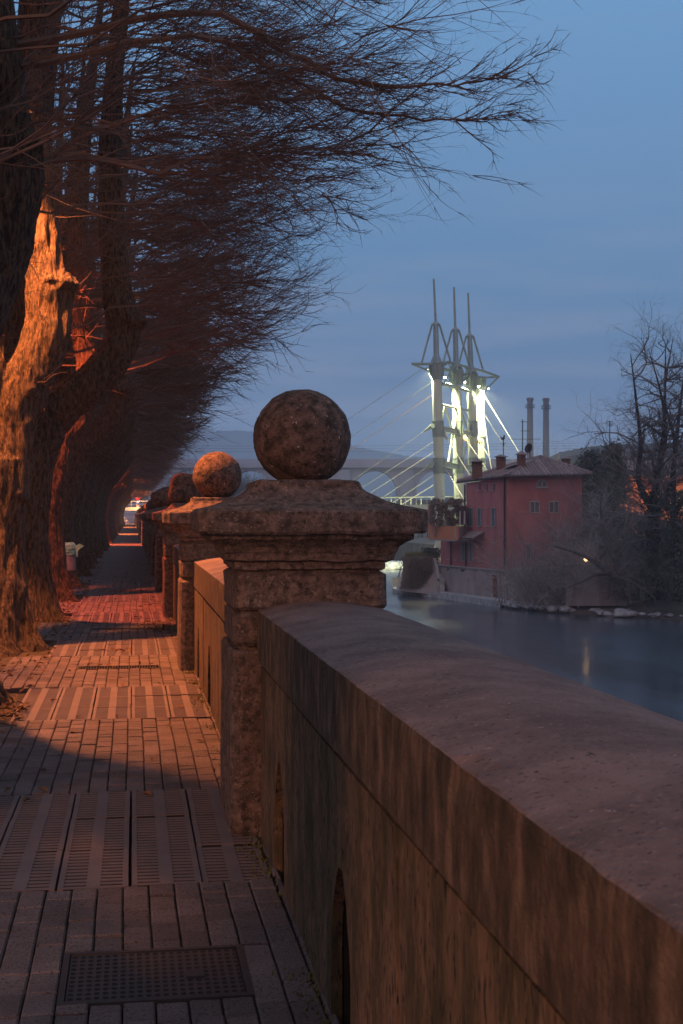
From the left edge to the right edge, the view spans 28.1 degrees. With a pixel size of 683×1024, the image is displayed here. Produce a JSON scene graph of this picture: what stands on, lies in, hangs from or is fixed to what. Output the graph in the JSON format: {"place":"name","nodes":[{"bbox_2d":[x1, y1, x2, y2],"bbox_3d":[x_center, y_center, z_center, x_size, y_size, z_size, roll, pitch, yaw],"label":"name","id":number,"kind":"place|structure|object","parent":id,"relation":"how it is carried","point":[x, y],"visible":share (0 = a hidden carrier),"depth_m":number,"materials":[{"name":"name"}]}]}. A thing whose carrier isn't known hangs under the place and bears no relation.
{"place":"outdoors","nodes":[
{"label":"outdoors","id":0,"kind":"place"},
{"bbox_2d":[0,577,283,1023],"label":"ground","id":1,"kind":"structure","parent":0,"point":[20,696],"depth_m":9.83,"materials":[{"name":"soil"}]},
{"bbox_2d":[65,542,83,572],"bbox_3d":[-5.604,1.103,27.990,0.529,0.987,0.428,0,0,38],"label":"litter bin","id":2,"kind":"object","parent":1,"relation":"on","point":[72,548],"visible":0.52,"depth_m":27.89,"materials":[{"name":"grey"}]},
{"bbox_2d":[125,504,143,522],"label":"pale shed","id":3,"kind":"structure","parent":1,"relation":"on","point":[130,514],"depth_m":256.91,"materials":[{"name":"white"}]},
{"bbox_2d":[0,583,270,904],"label":"path slotted plates","id":4,"kind":"object","parent":1,"relation":"on","point":[94,707],"visible":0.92,"depth_m":6.97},
{"bbox_2d":[118,481,155,528],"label":"avenue tree","id":5,"kind":"object","parent":1,"relation":"on","point":[137,490],"visible":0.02,"depth_m":134.04,"materials":[{"name":"brown plant"}]},
{"bbox_2d":[115,471,162,534],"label":"avenue tree","id":6,"kind":"object","parent":1,"relation":"on","point":[142,480],"visible":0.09,"depth_m":104.44,"materials":[{"name":"brown plant"}]},
{"bbox_2d":[117,474,161,531],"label":"avenue tree","id":7,"kind":"object","parent":1,"relation":"on","point":[139,484],"visible":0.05,"depth_m":118.53,"materials":[{"name":"brown plant"}]},
{"bbox_2d":[112,450,168,537],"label":"avenue tree","id":8,"kind":"object","parent":1,"relation":"on","point":[138,474],"visible":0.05,"depth_m":90.54,"materials":[{"name":"brown plant"}]},
{"bbox_2d":[119,485,162,528],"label":"avenue tree","id":9,"kind":"object","parent":1,"relation":"on","point":[124,500],"visible":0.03,"depth_m":141.73,"materials":[{"name":"brown plant"}]},
{"bbox_2d":[116,471,167,532],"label":"avenue tree","id":10,"kind":"object","parent":1,"relation":"on","point":[124,495],"visible":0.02,"depth_m":113.75,"materials":[{"name":"brown plant"}]},
{"bbox_2d":[117,474,166,530],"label":"avenue tree","id":11,"kind":"object","parent":1,"relation":"on","point":[143,488],"visible":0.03,"depth_m":123.91,"materials":[{"name":"brown plant"}]},
{"bbox_2d":[138,502,146,544],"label":"parapet pillar","id":12,"kind":"structure","parent":1,"relation":"on","point":[141,522],"depth_m":69.43,"materials":[{"name":"stone"}]},
{"bbox_2d":[118,475,167,530],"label":"avenue tree","id":13,"kind":"object","parent":1,"relation":"on","point":[123,499],"visible":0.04,"depth_m":127.71,"materials":[{"name":"brown plant"}]},
{"bbox_2d":[114,454,173,535],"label":"avenue tree","id":14,"kind":"object","parent":1,"relation":"on","point":[123,492],"visible":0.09,"depth_m":99.72,"materials":[{"name":"brown plant"}]},
{"bbox_2d":[139,502,148,547],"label":"parapet pillar","id":15,"kind":"structure","parent":1,"relation":"on","point":[143,526],"depth_m":62.45,"materials":[{"name":"stone"}]},
{"bbox_2d":[116,470,174,533],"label":"avenue tree","id":16,"kind":"object","parent":1,"relation":"on","point":[142,484],"visible":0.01,"depth_m":109.78,"materials":[{"name":"brown plant"}]},
{"bbox_2d":[140,500,151,551],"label":"parapet pillar","id":17,"kind":"structure","parent":1,"relation":"on","point":[148,506],"depth_m":55.47,"materials":[{"name":"stone"}]},
{"bbox_2d":[111,386,181,538],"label":"avenue tree","id":18,"kind":"object","parent":1,"relation":"on","point":[121,490],"visible":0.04,"depth_m":85.75,"materials":[{"name":"brown plant"}]},
{"bbox_2d":[103,316,192,543],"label":"avenue tree","id":19,"kind":"object","parent":1,"relation":"on","point":[118,485],"visible":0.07,"depth_m":71.75,"materials":[{"name":"brown plant"}]},
{"bbox_2d":[141,499,154,557],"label":"parapet pillar","id":20,"kind":"structure","parent":1,"relation":"on","point":[146,522],"depth_m":48.50,"materials":[{"name":"stone"}]},
{"bbox_2d":[113,374,183,536],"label":"avenue tree","id":21,"kind":"object","parent":1,"relation":"on","point":[147,483],"visible":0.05,"depth_m":95.67,"materials":[{"name":"brown plant"}]},
{"bbox_2d":[3,2,295,587],"bbox_3d":[-5.693,-4.852,30.494,9.672,13.145,8.249,0,0,-9],"label":"avenue tree","id":22,"kind":"object","parent":1,"relation":"on","point":[93,439],"visible":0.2,"depth_m":29.91,"materials":[{"name":"brown plant"}]},
{"bbox_2d":[108,290,194,541],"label":"avenue tree","id":23,"kind":"object","parent":1,"relation":"on","point":[146,468],"visible":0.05,"depth_m":76.44,"materials":[{"name":"brown plant"}]},
{"bbox_2d":[142,502,160,564],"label":"parapet pillar","id":24,"kind":"structure","parent":1,"relation":"on","point":[148,544],"depth_m":41.50,"materials":[{"name":"stone"}]},
{"bbox_2d":[102,256,201,547],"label":"avenue tree","id":25,"kind":"object","parent":1,"relation":"on","point":[147,457],"visible":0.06,"depth_m":62.44,"materials":[{"name":"brown plant"}]},
{"bbox_2d":[109,359,194,539],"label":"avenue tree","id":26,"kind":"object","parent":1,"relation":"on","point":[149,477],"visible":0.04,"depth_m":81.60,"materials":[{"name":"brown plant"}]},
{"bbox_2d":[144,506,160,575],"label":"parapet pillar","id":27,"kind":"structure","parent":1,"relation":"on","point":[152,546],"depth_m":34.52,"materials":[{"name":"stone"}]},
{"bbox_2d":[100,316,207,545],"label":"avenue tree","id":28,"kind":"object","parent":1,"relation":"on","point":[146,465],"visible":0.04,"depth_m":67.49,"materials":[{"name":"brown plant"}]},
{"bbox_2d":[94,269,215,550],"bbox_3d":[-8.345,-4.824,57.517,7.724,13.179,9.231,0,0,-9],"label":"avenue tree","id":29,"kind":"object","parent":1,"relation":"on","point":[118,474],"visible":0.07,"depth_m":57.76,"materials":[{"name":"brown plant"}]},
{"bbox_2d":[147,486,171,590],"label":"parapet pillar","id":30,"kind":"structure","parent":1,"relation":"on","point":[159,497],"depth_m":27.55,"materials":[{"name":"stone"}]},
{"bbox_2d":[93,164,232,557],"bbox_3d":[-8.191,-5.464,48.133,9.275,14.428,9.164,0,0,-9],"label":"avenue tree","id":31,"kind":"object","parent":1,"relation":"on","point":[118,461],"visible":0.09,"depth_m":48.34,"materials":[{"name":"brown plant"}]},
{"bbox_2d":[97,244,237,553],"bbox_3d":[-8.313,-4.485,53.676,8.659,12.488,7.906,0,0,-9],"label":"avenue tree","id":32,"kind":"object","parent":1,"relation":"on","point":[98,510],"visible":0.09,"depth_m":53.36,"materials":[{"name":"brown plant"}]},
{"bbox_2d":[3,0,334,601],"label":"avenue tree","id":33,"kind":"object","parent":1,"relation":"on","point":[83,337],"visible":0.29,"depth_m":25.07,"materials":[{"name":"brown plant"}]},
{"bbox_2d":[88,193,252,562],"bbox_3d":[-6.882,-4.500,44.345,8.659,12.488,7.906,0,0,-9],"label":"avenue tree","id":34,"kind":"object","parent":1,"relation":"on","point":[90,517],"visible":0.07,"depth_m":44.03,"materials":[{"name":"brown plant"}]},
{"bbox_2d":[82,75,259,568],"bbox_3d":[-6.761,-5.479,38.802,9.275,14.428,9.164,0,0,-9],"label":"avenue tree","id":35,"kind":"object","parent":1,"relation":"on","point":[92,483],"visible":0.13,"depth_m":39.03,"materials":[{"name":"brown plant"}]},
{"bbox_2d":[172,544,180,625],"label":"parapet wall","id":36,"kind":"structure","parent":1,"relation":"on","point":[175,556],"depth_m":19.45,"materials":[{"name":"stone"}]},
{"bbox_2d":[54,68,303,576],"bbox_3d":[-4.768,-4.863,34.190,7.724,13.179,9.231,0,0,-9],"label":"avenue tree","id":37,"kind":"object","parent":1,"relation":"on","point":[97,458],"visible":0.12,"depth_m":34.50,"materials":[{"name":"brown plant"}]},
{"bbox_2d":[162,452,241,670],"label":"parapet pillar","id":38,"kind":"structure","parent":1,"relation":"on","point":[217,477],"depth_m":13.62,"materials":[{"name":"stone"}]},
{"bbox_2d":[3,0,405,622],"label":"avenue tree","id":39,"kind":"object","parent":1,"relation":"on","point":[93,380],"visible":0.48,"depth_m":20.32,"materials":[{"name":"brown plant"}]},
{"bbox_2d":[193,557,229,735],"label":"parapet wall","id":40,"kind":"structure","parent":1,"relation":"on","point":[210,634],"depth_m":11.12,"materials":[{"name":"stone"}]},
{"bbox_2d":[0,0,480,657],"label":"avenue tree","id":41,"kind":"object","parent":1,"relation":"on","point":[38,338],"visible":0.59,"depth_m":15.72,"materials":[{"name":"brown plant"}]},
{"bbox_2d":[0,0,520,211],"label":"avenue tree","id":42,"kind":"object","parent":1,"relation":"on","point":[45,15],"visible":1,"depth_m":6.31,"materials":[{"name":"brown plant"}]},
{"bbox_2d":[0,0,580,705],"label":"avenue tree","id":43,"kind":"object","parent":1,"relation":"on","point":[22,168],"visible":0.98,"depth_m":11.00,"materials":[{"name":"brown plant"}]},
{"bbox_2d":[0,523,339,1023],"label":"path","id":44,"kind":"structure","parent":0,"point":[263,931],"depth_m":5.58,"materials":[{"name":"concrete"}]},
{"bbox_2d":[0,561,203,801],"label":"leaf litter","id":45,"kind":"object","parent":44,"relation":"on","point":[21,708],"visible":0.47,"depth_m":13.76,"materials":[{"name":"plant"}]},
{"bbox_2d":[76,665,160,670],"bbox_3d":[-2.256,1.597,13.845,0.836,0.052,0.260,0,0,-9],"label":"drain grate","id":46,"kind":"object","parent":44,"relation":"on","point":[129,667],"visible":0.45,"depth_m":13.90,"materials":[{"name":"metal"}]},
{"bbox_2d":[90,628,148,630],"bbox_3d":[-2.969,1.605,18.491,0.836,0.052,0.260,0,0,-9],"label":"drain grate","id":47,"kind":"object","parent":44,"relation":"on","point":[98,629],"visible":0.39,"depth_m":18.55,"materials":[{"name":"metal"}]},
{"bbox_2d":[56,944,254,1019],"bbox_3d":[-0.630,1.581,4.615,0.627,0.054,0.520,0,0,-9],"label":"access cover","id":48,"kind":"object","parent":44,"relation":"on","point":[156,976],"visible":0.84,"depth_m":4.59,"materials":[{"name":"metal"}]},
{"bbox_2d":[152,473,203,616],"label":"parapet pillar","id":49,"kind":"structure","parent":44,"relation":"on","point":[182,491],"depth_m":20.59,"materials":[{"name":"stone"}]},
{"bbox_2d":[167,617,330,1023],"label":"moss","id":50,"kind":"object","parent":44,"relation":"on","point":[315,986],"visible":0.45,"depth_m":5.98,"materials":[{"name":"plant"}]},
{"bbox_2d":[190,389,427,836],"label":"parapet pillar","id":51,"kind":"structure","parent":44,"relation":"on","point":[301,528],"depth_m":6.63,"materials":[{"name":"stone"}]},
{"bbox_2d":[257,601,682,1023],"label":"parapet wall","id":52,"kind":"structure","parent":44,"relation":"on","point":[455,830],"depth_m":2.83,"materials":[{"name":"stone"}]},
{"bbox_2d":[14,0,682,458],"label":"sky","id":53,"kind":"structure","parent":0,"point":[539,274],"materials":[{"name":"blue"}]},
{"bbox_2d":[188,443,537,451],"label":"power line","id":54,"kind":"object","parent":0,"point":[364,448],"visible":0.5,"depth_m":380.00,"materials":[{"name":"grey"}]},
{"bbox_2d":[130,430,682,515],"bbox_3d":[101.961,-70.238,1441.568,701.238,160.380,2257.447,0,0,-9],"label":"hills","id":55,"kind":"structure","parent":0,"point":[243,440],"depth_m":2466.94,"materials":[{"name":"grey"}]},
{"bbox_2d":[381,559,682,721],"bbox_3d":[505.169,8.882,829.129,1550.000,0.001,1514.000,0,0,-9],"label":"river","id":56,"kind":"structure","parent":0,"point":[637,661],"depth_m":80.56,"materials":[{"name":"blue liquid"}]},
{"bbox_2d":[382,560,405,569],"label":"weir foam","id":57,"kind":"object","parent":56,"relation":"in","point":[392,565],"visible":0.23,"depth_m":185.39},
{"bbox_2d":[394,529,671,594],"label":"bank","id":58,"kind":"structure","parent":0,"point":[415,544],"depth_m":222.53,"materials":[{"name":"soil"}]},
{"bbox_2d":[231,470,265,496],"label":"tree","id":59,"kind":"object","parent":58,"relation":"on","point":[240,489],"visible":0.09,"depth_m":261.95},
{"bbox_2d":[233,466,267,496],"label":"tree","id":60,"kind":"object","parent":58,"relation":"on","point":[248,480],"visible":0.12,"depth_m":271.25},
{"bbox_2d":[148,459,556,504],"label":"arched viaduct","id":61,"kind":"object","parent":58,"relation":"on","point":[351,469],"visible":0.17,"depth_m":399.12,"materials":[{"name":"concrete"}]},
{"bbox_2d":[125,279,682,551],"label":"cable stayed bridge","id":62,"kind":"structure","parent":58,"relation":"on","point":[473,434],"depth_m":164.94,"materials":[{"name":"paint"}]},
{"bbox_2d":[428,451,592,599],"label":"red house","id":63,"kind":"structure","parent":58,"relation":"on","point":[509,482],"depth_m":114.01,"materials":[{"name":"paint"}]},
{"bbox_2d":[427,497,463,536],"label":"terrace shrub","id":64,"kind":"object","parent":63,"relation":"on","point":[441,505],"visible":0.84,"depth_m":120.75,"materials":[{"name":"green plant"}]},
{"bbox_2d":[461,543,464,560],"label":"window","id":65,"kind":"structure","parent":63,"relation":"in","point":[462,544],"depth_m":120.57,"materials":[{"name":"grey glass"}]},
{"bbox_2d":[468,508,472,526],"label":"window","id":66,"kind":"structure","parent":63,"relation":"in","point":[470,510],"depth_m":119.02,"materials":[{"name":"grey glass"}]},
{"bbox_2d":[468,542,473,561],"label":"window","id":67,"kind":"structure","parent":63,"relation":"in","point":[470,550],"depth_m":118.89,"materials":[{"name":"grey glass"}]},
{"bbox_2d":[477,508,481,526],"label":"window","id":68,"kind":"structure","parent":63,"relation":"in","point":[479,510],"depth_m":117.17,"materials":[{"name":"grey glass"}]},
{"bbox_2d":[491,508,495,526],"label":"window","id":69,"kind":"structure","parent":63,"relation":"in","point":[493,510],"depth_m":114.46,"materials":[{"name":"grey glass"}]},
{"bbox_2d":[525,443,531,456],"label":"satellite dish","id":70,"kind":"object","parent":63,"relation":"attached to","point":[528,447],"visible":0.98,"depth_m":115.86,"materials":[{"name":"grey"}]},
{"bbox_2d":[530,501,539,512],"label":"window","id":71,"kind":"structure","parent":63,"relation":"in","point":[533,503],"depth_m":111.94,"materials":[{"name":"grey"}]},
{"bbox_2d":[536,479,548,487],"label":"window","id":72,"kind":"structure","parent":63,"relation":"in","point":[540,483],"depth_m":111.91,"materials":[{"name":"grey"}]},
{"bbox_2d":[549,501,558,512],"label":"window","id":73,"kind":"structure","parent":63,"relation":"in","point":[551,503],"depth_m":111.94,"materials":[{"name":"grey"}]},
{"bbox_2d":[479,568,548,602],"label":"bare bush","id":74,"kind":"object","parent":58,"relation":"on","point":[515,589],"visible":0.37,"depth_m":107.05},
{"bbox_2d":[525,397,534,457],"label":"factory chimney","id":75,"kind":"object","parent":58,"relation":"on","point":[529,405],"visible":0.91,"depth_m":618.85,"materials":[{"name":"concrete"}]},
{"bbox_2d":[436,421,648,520],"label":"bare tree","id":76,"kind":"object","parent":58,"relation":"on","point":[586,449],"visible":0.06,"depth_m":135.54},
{"bbox_2d":[444,479,643,614],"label":"bare bush","id":77,"kind":"object","parent":58,"relation":"on","point":[523,590],"visible":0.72,"depth_m":103.67,"materials":[{"name":"plant"}]},
{"bbox_2d":[541,398,550,456],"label":"factory chimney","id":78,"kind":"object","parent":58,"relation":"on","point":[545,406],"visible":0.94,"depth_m":588.90,"materials":[{"name":"concrete"}]},
{"bbox_2d":[443,495,666,614],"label":"bare bush","id":79,"kind":"object","parent":58,"relation":"on","point":[534,579],"visible":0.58,"depth_m":104.10,"materials":[{"name":"plant"}]},
{"bbox_2d":[488,446,638,574],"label":"bare bush","id":80,"kind":"object","parent":58,"relation":"on","point":[580,533],"visible":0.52,"depth_m":108.61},
{"bbox_2d":[483,415,681,510],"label":"bare tree","id":81,"kind":"object","parent":58,"relation":"on","point":[556,448],"visible":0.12,"depth_m":135.40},
{"bbox_2d":[494,446,677,565],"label":"bare bush","id":82,"kind":"object","parent":58,"relation":"on","point":[588,525],"visible":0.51,"depth_m":108.48,"materials":[{"name":"plant"}]},
{"bbox_2d":[582,480,614,560],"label":"evergreen tree","id":83,"kind":"object","parent":58,"relation":"on","point":[591,487],"visible":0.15,"depth_m":116.37,"materials":[{"name":"green plant"}]},
{"bbox_2d":[573,447,624,546],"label":"evergreen tree","id":84,"kind":"object","parent":58,"relation":"on","point":[587,462],"visible":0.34,"depth_m":119.34,"materials":[{"name":"green plant"}]},
{"bbox_2d":[590,438,640,539],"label":"evergreen tree","id":85,"kind":"object","parent":58,"relation":"on","point":[617,474],"visible":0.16,"depth_m":121.27,"materials":[{"name":"green plant"}]},
{"bbox_2d":[556,502,682,604],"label":"bare bush","id":86,"kind":"object","parent":58,"relation":"on","point":[618,558],"visible":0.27,"depth_m":102.04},
{"bbox_2d":[607,457,682,534],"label":"plaster house","id":87,"kind":"structure","parent":58,"relation":"on","point":[680,486],"depth_m":133.29,"materials":[{"name":"tile"}]},
{"bbox_2d":[393,577,682,619],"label":"shingle bank","id":88,"kind":"structure","parent":0,"point":[675,610],"depth_m":101.63,"materials":[{"name":"gravel"}]},
{"bbox_2d":[396,555,439,593],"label":"riverside buttress","id":89,"kind":"structure","parent":88,"relation":"on","point":[431,586],"depth_m":124.51,"materials":[{"name":"grey"}]},
{"bbox_2d":[397,556,437,588],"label":"ivy","id":90,"kind":"object","parent":89,"relation":"attached to","point":[422,566],"visible":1,"depth_m":124.75,"materials":[{"name":"green plant"}]},
{"bbox_2d":[405,551,439,559],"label":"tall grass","id":91,"kind":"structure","parent":89,"relation":"on","point":[414,554],"depth_m":126.64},
{"bbox_2d":[419,547,440,562],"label":"hedge","id":92,"kind":"object","parent":89,"relation":"on","point":[432,551],"visible":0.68,"depth_m":126.86,"materials":[{"name":"green plant"}]},
{"bbox_2d":[439,571,444,591],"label":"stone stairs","id":93,"kind":"structure","parent":88,"relation":"on","point":[441,583],"depth_m":123.43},
{"bbox_2d":[393,587,504,607],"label":"riverside footing","id":94,"kind":"object","parent":88,"relation":"on","point":[465,598],"visible":0.38,"depth_m":117.62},
{"bbox_2d":[508,567,562,604],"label":"retaining wall","id":95,"kind":"structure","parent":88,"relation":"on","point":[511,596],"depth_m":109.18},
{"bbox_2d":[546,605,558,610],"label":"river rock","id":96,"kind":"object","parent":88,"relation":"on","point":[552,607],"visible":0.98,"depth_m":103.65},
{"bbox_2d":[560,605,570,611],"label":"river rock","id":97,"kind":"object","parent":88,"relation":"on","point":[566,608],"visible":0.97,"depth_m":102.90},
{"bbox_2d":[521,459,660,607],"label":"leaning tree","id":98,"kind":"object","parent":88,"relation":"on","point":[608,548],"visible":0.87,"depth_m":100.91,"materials":[{"name":"grey plant"}]},
{"bbox_2d":[560,562,638,605],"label":"concrete wall","id":99,"kind":"structure","parent":88,"relation":"on","point":[594,599],"depth_m":102.77,"materials":[{"name":"concrete"}]},
{"bbox_2d":[556,291,682,600],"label":"bare tree","id":100,"kind":"object","parent":88,"relation":"on","point":[652,530],"visible":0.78,"depth_m":97.62,"materials":[{"name":"brown plant"}]},
{"bbox_2d":[614,608,628,615],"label":"river rock","id":101,"kind":"object","parent":88,"relation":"on","point":[620,610],"visible":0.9,"depth_m":99.12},
{"bbox_2d":[569,531,682,617],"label":"bare bush","id":102,"kind":"object","parent":88,"relation":"on","point":[629,595],"visible":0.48,"depth_m":98.35,"materials":[{"name":"plant"}]},
{"bbox_2d":[582,308,682,601],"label":"bare tree","id":103,"kind":"object","parent":88,"relation":"on","point":[676,579],"visible":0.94,"depth_m":95.89,"materials":[{"name":"brown plant"}]},
{"bbox_2d":[587,489,682,606],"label":"bare bush","id":104,"kind":"object","parent":88,"relation":"on","point":[659,548],"visible":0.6,"depth_m":97.59,"materials":[{"name":"plant"}]},
{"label":"river rock","id":105,"kind":"object","parent":88,"relation":"on","visible":0},
{"bbox_2d":[623,611,632,615],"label":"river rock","id":106,"kind":"object","parent":105,"relation":"on","point":[627,613],"visible":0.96,"depth_m":98.59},
{"label":"road","id":107,"kind":"structure","parent":0,"visible":0},
{"bbox_2d":[3,61,96,344],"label":"avenue tree","id":108,"kind":"object","parent":107,"relation":"on","point":[60,205],"depth_m":23.77,"materials":[{"name":"brown plant"}]},
{"bbox_2d":[2,11,100,354],"bbox_3d":[-8.658,-4.529,26.894,8.659,12.488,7.906,0,0,-9],"label":"avenue tree","id":109,"kind":"object","parent":107,"relation":"on","point":[3,335],"visible":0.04,"depth_m":28.44,"materials":[{"name":"brown plant"}]},
{"bbox_2d":[30,56,113,219],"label":"avenue tree","id":110,"kind":"object","parent":107,"relation":"on","point":[56,189],"visible":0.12,"depth_m":12.54,"materials":[{"name":"brown plant"}]},
{"bbox_2d":[52,69,100,271],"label":"avenue tree","id":111,"kind":"object","parent":107,"relation":"on","point":[68,162],"depth_m":30.17,"materials":[{"name":"brown plant"}]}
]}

